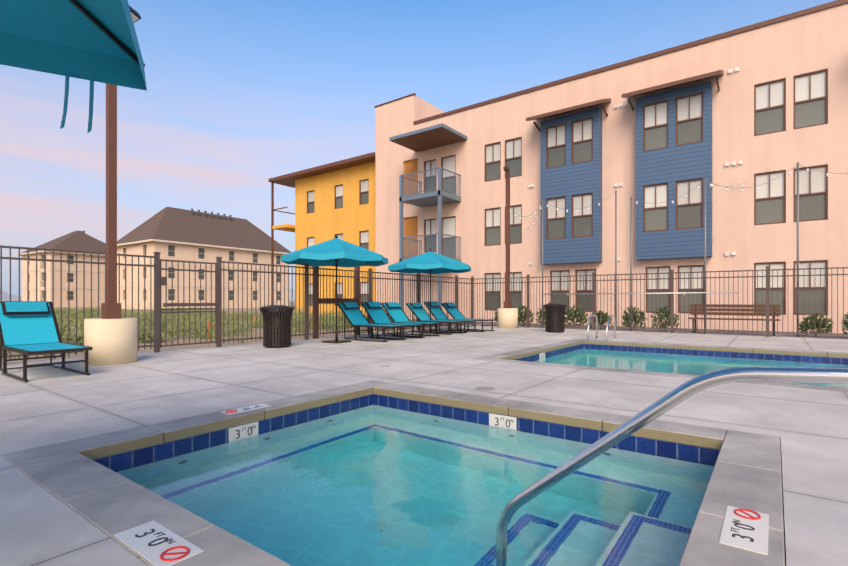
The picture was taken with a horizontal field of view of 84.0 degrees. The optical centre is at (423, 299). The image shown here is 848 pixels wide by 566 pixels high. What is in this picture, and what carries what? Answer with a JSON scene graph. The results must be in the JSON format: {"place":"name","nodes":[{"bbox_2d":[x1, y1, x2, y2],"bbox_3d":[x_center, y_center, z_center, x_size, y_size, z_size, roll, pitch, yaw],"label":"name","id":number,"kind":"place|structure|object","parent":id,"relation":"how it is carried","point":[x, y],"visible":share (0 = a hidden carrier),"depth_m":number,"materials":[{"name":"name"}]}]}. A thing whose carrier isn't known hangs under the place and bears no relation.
{"place":"outdoors","nodes":[
{"label":"outdoors","id":0,"kind":"place"},
{"bbox_2d":[2,289,294,300],"bbox_3d":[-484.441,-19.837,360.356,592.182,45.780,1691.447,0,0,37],"label":"distant hills","id":1,"kind":"structure","parent":0,"point":[5,296],"depth_m":679.20,"materials":[{"name":"blue"}]},
{"bbox_2d":[2,300,438,363],"bbox_3d":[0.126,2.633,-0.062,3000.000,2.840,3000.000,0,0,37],"label":"ground","id":2,"kind":"structure","parent":0,"point":[256,333],"depth_m":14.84,"materials":[{"name":"green plant"}]},
{"bbox_2d":[22,252,104,307],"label":"house walls","id":3,"kind":"structure","parent":2,"relation":"on","point":[32,266],"depth_m":76.97,"materials":[{"name":"beige paint"}]},
{"bbox_2d":[29,231,84,300],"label":"house windows","id":4,"kind":"structure","parent":3,"relation":"attached to","point":[71,280],"depth_m":76.22,"materials":[{"name":"grey glass"}]},
{"bbox_2d":[16,251,104,300],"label":"house trim","id":5,"kind":"structure","parent":3,"relation":"attached to","point":[21,254],"depth_m":76.33,"materials":[{"name":"beige paint"}]},
{"bbox_2d":[22,231,105,254],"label":"house roof","id":6,"kind":"object","parent":3,"relation":"on","point":[77,241],"visible":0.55,"depth_m":78.87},
{"bbox_2d":[117,241,288,308],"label":"house walls","id":7,"kind":"structure","parent":2,"relation":"on","point":[185,252],"depth_m":65.77,"materials":[{"name":"beige paint"}]},
{"bbox_2d":[117,239,287,300],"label":"house trim","id":8,"kind":"structure","parent":7,"relation":"attached to","point":[148,240],"depth_m":65.55,"materials":[{"name":"beige paint"}]},
{"bbox_2d":[125,209,279,299],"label":"house windows","id":9,"kind":"structure","parent":7,"relation":"on","point":[171,251],"depth_m":69.31,"materials":[{"name":"grey glass"}]},
{"bbox_2d":[117,207,290,252],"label":"house roof","id":10,"kind":"object","parent":7,"relation":"on","point":[175,224],"visible":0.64,"depth_m":68.35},
{"bbox_2d":[207,317,255,346],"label":"survey stakes","id":11,"kind":"object","parent":2,"relation":"on","point":[208,323],"visible":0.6,"depth_m":11.18,"materials":[{"name":"orange"}]},
{"bbox_2d":[268,152,374,309],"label":"yellow building frames","id":12,"kind":"structure","parent":2,"relation":"on","point":[289,179],"depth_m":30.48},
{"bbox_2d":[308,180,367,305],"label":"windows","id":13,"kind":"structure","parent":12,"relation":"in","point":[364,199],"depth_m":29.84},
{"bbox_2d":[272,161,374,318],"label":"yellow building wall","id":14,"kind":"structure","parent":0,"point":[326,220],"depth_m":30.19,"materials":[{"name":"yellow paint"}]},
{"bbox_2d":[0,380,784,565],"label":"pool coping","id":15,"kind":"object","parent":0,"point":[110,503],"visible":0.94,"depth_m":2.89,"materials":[{"name":"grey concrete"}]},
{"bbox_2d":[719,506,768,554],"bbox_3d":[1.481,1.049,2.170,0.170,0.004,0.450,0,0,37],"label":"marker plate","id":16,"kind":"object","parent":15,"relation":"on","point":[759,536],"visible":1,"depth_m":2.13,"materials":[{"name":"white tile"}]},
{"bbox_2d":[731,519,738,532],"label":"depth marking letters","id":17,"kind":"object","parent":16,"relation":"on","point":[737,521],"visible":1,"depth_m":2.21,"materials":[{"name":"black"}]},
{"bbox_2d":[732,523,754,541],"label":"depth marking digits","id":18,"kind":"object","parent":16,"relation":"on","point":[751,540],"visible":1,"depth_m":2.15,"materials":[{"name":"black paint"}]},
{"bbox_2d":[734,508,760,519],"bbox_3d":[1.577,1.045,2.299,0.112,0.012,0.112,0,0,37],"label":"no diving symbol","id":19,"kind":"object","parent":16,"relation":"on","point":[750,517],"visible":0.96,"depth_m":2.29,"materials":[{"name":"red paint"}]},
{"bbox_2d":[94,394,719,470],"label":"pool waterline tiles","id":20,"kind":"object","parent":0,"point":[125,460],"visible":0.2,"depth_m":4.18,"materials":[{"name":"blue tile"}]},
{"bbox_2d":[0,0,835,295],"label":"sky","id":21,"kind":"structure","parent":0,"point":[240,95],"materials":[{"name":"blue"}]},
{"bbox_2d":[0,325,847,565],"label":"deck slab","id":22,"kind":"structure","parent":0,"point":[43,406],"depth_m":5.14,"materials":[{"name":"grey concrete"}]},
{"bbox_2d":[0,301,91,381],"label":"lounge","id":23,"kind":"object","parent":22,"relation":"on","point":[28,327],"visible":1,"depth_m":6.98,"materials":[{"name":"teal fabric"}]},
{"bbox_2d":[0,0,146,132],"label":"umbrella","id":24,"kind":"object","parent":22,"relation":"on","point":[92,41],"visible":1,"depth_m":2.42,"materials":[{"name":"teal fabric"}]},
{"bbox_2d":[84,6,140,365],"bbox_3d":[-5.237,-1.920,7.915,0.822,5.947,0.750,0,0,37],"label":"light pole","id":25,"kind":"object","parent":22,"relation":"on","point":[110,336],"visible":0.73,"depth_m":7.86,"materials":[{"name":"beige paint"}]},
{"bbox_2d":[259,305,294,347],"bbox_3d":[-3.296,0.585,10.584,0.784,0.936,0.784,0,0,37],"label":"trash can","id":26,"kind":"object","parent":22,"relation":"on","point":[277,326],"visible":1,"depth_m":10.34,"materials":[{"name":"brown metal"}]},
{"bbox_2d":[281,234,388,343],"bbox_3d":[-2.181,-0.292,11.749,2.463,2.690,2.463,0,0,4],"label":"umbrella","id":27,"kind":"object","parent":22,"relation":"on","point":[336,252],"visible":1,"depth_m":11.27,"materials":[{"name":"teal fabric"}]},
{"bbox_2d":[313,267,359,338],"bbox_3d":[-2.486,-0.197,13.534,0.140,2.500,1.900,0,0,37],"label":"entry gate frame","id":28,"kind":"object","parent":22,"relation":"on","point":[317,303],"visible":0.38,"depth_m":12.89,"materials":[{"name":"brown metal"}]},
{"bbox_2d":[337,302,405,341],"bbox_3d":[-1.396,0.556,12.430,1.794,0.998,0.717,0,0,33],"label":"lounge","id":29,"kind":"object","parent":22,"relation":"on","point":[354,315],"visible":0.96,"depth_m":12.58,"materials":[{"name":"teal fabric"}]},
{"bbox_2d":[361,302,424,339],"bbox_3d":[-0.880,0.555,13.131,1.789,1.002,0.716,0,0,39],"label":"lounge","id":30,"kind":"object","parent":22,"relation":"on","point":[376,313],"visible":0.96,"depth_m":13.35,"materials":[{"name":"teal fabric"}]},
{"bbox_2d":[381,302,441,337],"bbox_3d":[-0.385,0.562,13.896,1.808,0.986,0.717,0,0,40],"label":"lounge","id":31,"kind":"object","parent":22,"relation":"on","point":[395,312],"visible":0.81,"depth_m":14.13,"materials":[{"name":"teal fabric"}]},
{"bbox_2d":[0,245,847,358],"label":"pool fence","id":32,"kind":"object","parent":22,"relation":"on","point":[305,274],"visible":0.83,"depth_m":13.09,"materials":[{"name":"brown metal"}]},
{"bbox_2d":[160,259,217,347],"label":"pool gate","id":33,"kind":"structure","parent":32,"relation":"attached to","point":[163,280],"depth_m":10.00,"materials":[{"name":"brown metal"}]},
{"bbox_2d":[544,292,737,294],"bbox_3d":[6.962,0.037,15.604,6.270,0.568,0.100,0,0,37],"label":"life hook pole","id":34,"kind":"object","parent":32,"relation":"attached to","point":[683,293],"visible":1,"depth_m":15.26,"materials":[{"name":"silver metal"}]},
{"bbox_2d":[388,248,470,332],"bbox_3d":[0.206,-0.292,14.958,2.519,2.690,2.519,0,0,9],"label":"umbrella","id":35,"kind":"object","parent":22,"relation":"on","point":[430,262],"visible":0.98,"depth_m":14.40,"materials":[{"name":"teal fabric"}]},
{"bbox_2d":[406,303,465,334],"bbox_3d":[0.363,0.572,14.926,1.849,0.967,0.759,0,0,37],"label":"lounge","id":36,"kind":"object","parent":22,"relation":"on","point":[420,313],"visible":0.85,"depth_m":15.04,"materials":[{"name":"teal fabric"}]},
{"bbox_2d":[378,365,494,390],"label":"deck drain covers","id":37,"kind":"object","parent":22,"relation":"in","point":[485,388],"visible":0.96,"depth_m":5.65,"materials":[{"name":"grey metal"}]},
{"bbox_2d":[424,301,479,332],"bbox_3d":[0.913,0.551,15.686,1.794,1.009,0.748,0,0,37],"label":"lounge","id":38,"kind":"object","parent":22,"relation":"on","point":[437,313],"visible":0.9,"depth_m":15.86,"materials":[{"name":"teal fabric"}]},
{"bbox_2d":[441,302,496,331],"bbox_3d":[1.531,0.571,16.176,1.833,0.968,0.719,0,0,37],"label":"lounge","id":39,"kind":"object","parent":22,"relation":"on","point":[453,311],"visible":0.9,"depth_m":16.37,"materials":[{"name":"teal fabric"}]},
{"bbox_2d":[163,430,785,565],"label":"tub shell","id":40,"kind":"object","parent":22,"relation":"in","point":[782,498],"visible":0.09,"depth_m":2.46},
{"bbox_2d":[114,520,202,565],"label":"marker plate","id":41,"kind":"object","parent":40,"relation":"on","point":[142,548],"visible":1,"depth_m":2.03,"materials":[{"name":"white tile"}]},
{"bbox_2d":[135,529,167,545],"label":"depth marker digits","id":42,"kind":"object","parent":41,"relation":"on","point":[146,533],"visible":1,"depth_m":2.06,"materials":[{"name":"black paint"}]},
{"bbox_2d":[154,532,175,543],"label":"depth marker letters","id":43,"kind":"object","parent":41,"relation":"on","point":[170,540],"visible":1,"depth_m":2.06,"materials":[{"name":"black paint"}]},
{"bbox_2d":[160,546,189,560],"bbox_3d":[-1.026,1.045,1.941,0.112,0.012,0.112,0,0,37],"label":"no diving symbol","id":44,"kind":"object","parent":41,"relation":"on","point":[164,553],"visible":1,"depth_m":1.94,"materials":[{"name":"red paint"}]},
{"bbox_2d":[228,422,257,441],"bbox_3d":[-1.649,1.218,4.311,0.004,0.150,0.300,0,0,37],"label":"depth marker","id":45,"kind":"object","parent":40,"relation":"attached to","point":[232,434],"visible":0.64,"depth_m":4.30,"materials":[{"name":"white tile"}]},
{"bbox_2d":[236,427,251,438],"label":"depth marker digits","id":46,"kind":"object","parent":45,"relation":"on","point":[247,432],"visible":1,"depth_m":4.34,"materials":[{"name":"black paint"}]},
{"bbox_2d":[221,403,271,414],"bbox_3d":[-1.708,1.049,4.543,0.170,0.004,0.450,0,0,37],"label":"depth marker","id":47,"kind":"object","parent":40,"relation":"on","point":[242,409],"visible":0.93,"depth_m":4.55,"materials":[{"name":"white tile"}]},
{"bbox_2d":[114,404,714,565],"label":"tub water","id":48,"kind":"structure","parent":40,"relation":"in","point":[373,485],"depth_m":3.06,"materials":[{"name":"teal liquid"}]},
{"bbox_2d":[489,413,516,429],"bbox_3d":[0.778,1.218,4.668,0.300,0.150,0.004,0,0,37],"label":"depth marker","id":49,"kind":"object","parent":40,"relation":"attached to","point":[502,423],"visible":0.64,"depth_m":4.67,"materials":[{"name":"white tile"}]},
{"bbox_2d":[495,417,509,427],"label":"depth marking digits","id":50,"kind":"object","parent":49,"relation":"on","point":[506,422],"visible":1,"depth_m":4.64,"materials":[{"name":"black paint"}]},
{"bbox_2d":[498,166,517,328],"bbox_3d":[3.077,-1.947,17.645,0.750,6.000,1.013,0,0,37],"label":"light pole","id":51,"kind":"object","parent":22,"relation":"on","point":[507,316],"visible":1,"depth_m":17.66,"materials":[{"name":"beige paint"}]},
{"bbox_2d":[543,304,566,332],"bbox_3d":[4.284,0.585,15.415,0.784,0.936,0.784,0,0,37],"label":"trash can","id":52,"kind":"object","parent":22,"relation":"on","point":[554,318],"visible":1,"depth_m":15.18,"materials":[{"name":"brown metal"}]},
{"bbox_2d":[473,339,847,391],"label":"pool coping","id":53,"kind":"object","parent":22,"relation":"on","point":[509,357],"visible":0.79,"depth_m":9.54,"materials":[{"name":"beige concrete"}]},
{"bbox_2d":[587,314,616,341],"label":"pool handrails","id":54,"kind":"object","parent":53,"relation":"on","point":[597,327],"visible":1,"depth_m":12.51,"materials":[{"name":"silver metal"}]},
{"bbox_2d":[375,3,847,333],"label":"building wall","id":55,"kind":"structure","parent":0,"point":[789,49],"depth_m":18.51,"materials":[{"name":"paint"}]},
{"bbox_2d":[389,123,466,309],"bbox_3d":[0.212,-3.477,23.428,3.200,9.260,2.198,0,0,37],"label":"steel balcony","id":56,"kind":"object","parent":55,"relation":"attached to","point":[439,197],"visible":0.5,"depth_m":22.98,"materials":[{"name":"grey metal"}]},
{"bbox_2d":[402,167,460,258],"bbox_3d":[0.312,-4.174,23.562,2.490,4.125,1.822,0,0,37],"label":"balcony railing","id":57,"kind":"object","parent":56,"relation":"attached to","point":[412,239],"visible":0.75,"depth_m":23.09,"materials":[{"name":"grey metal"}]},
{"bbox_2d":[391,127,465,151],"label":"balcony soffit","id":58,"kind":"structure","parent":55,"relation":"attached to","point":[433,138],"depth_m":23.39,"materials":[{"name":"brown wood"}]},
{"bbox_2d":[374,0,847,314],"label":"building frames","id":59,"kind":"structure","parent":55,"relation":"attached to","point":[699,42],"depth_m":17.85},
{"bbox_2d":[426,72,825,313],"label":"windows","id":60,"kind":"structure","parent":59,"relation":"in","point":[809,113],"depth_m":17.68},
{"bbox_2d":[540,81,711,264],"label":"building bays","id":61,"kind":"object","parent":55,"relation":"attached to","point":[671,164],"visible":0.98,"depth_m":18.14,"materials":[{"name":"blue wood"}]},
{"bbox_2d":[528,67,742,264],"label":"wall vents","id":62,"kind":"object","parent":55,"relation":"attached to","point":[726,164],"depth_m":16.85,"materials":[{"name":"white"}]},
{"bbox_2d":[393,320,847,338],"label":"planting bed gravel","id":63,"kind":"structure","parent":0,"point":[726,332],"depth_m":16.04,"materials":[{"name":"brown gravel"}]},
{"bbox_2d":[493,302,847,336],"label":"shrub row","id":64,"kind":"object","parent":63,"relation":"on","point":[814,323],"visible":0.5,"depth_m":16.48,"materials":[{"name":"green plant"}]},
{"bbox_2d":[510,162,847,336],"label":"light poles","id":65,"kind":"object","parent":63,"relation":"on","point":[705,180],"visible":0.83,"depth_m":15.63,"materials":[{"name":"metal"}]},
{"bbox_2d":[510,169,847,230],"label":"string lights","id":66,"kind":"object","parent":65,"relation":"hanging from","point":[789,173],"visible":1,"depth_m":15.67},
{"bbox_2d":[692,304,774,335],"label":"bench legs","id":67,"kind":"object","parent":63,"relation":"on","point":[693,320],"visible":0.77,"depth_m":15.26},
{"bbox_2d":[689,304,779,320],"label":"garden bench slats","id":68,"kind":"object","parent":67,"relation":"on","point":[740,309],"visible":0.94,"depth_m":14.95,"materials":[{"name":"brown wood"}]},
{"bbox_2d":[499,366,847,522],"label":"tub handrail","id":69,"kind":"object","parent":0,"point":[656,409],"visible":0.81,"depth_m":2.17,"materials":[{"name":"silver metal"}]},
{"bbox_2d":[514,344,847,364],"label":"pool tile band","id":70,"kind":"object","parent":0,"point":[828,360],"visible":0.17,"depth_m":10.44,"materials":[{"name":"blue tile"}]},
{"bbox_3d":[9.986,1.926,4.942,18.790,1.575,5.440,0,0,37],"label":"pool","id":71,"kind":"object","parent":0,"visible":0},
{"bbox_2d":[532,349,847,387],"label":"pool water","id":72,"kind":"structure","parent":71,"relation":"in","point":[671,363],"depth_m":9.52,"materials":[{"name":"teal liquid"}]}
]}

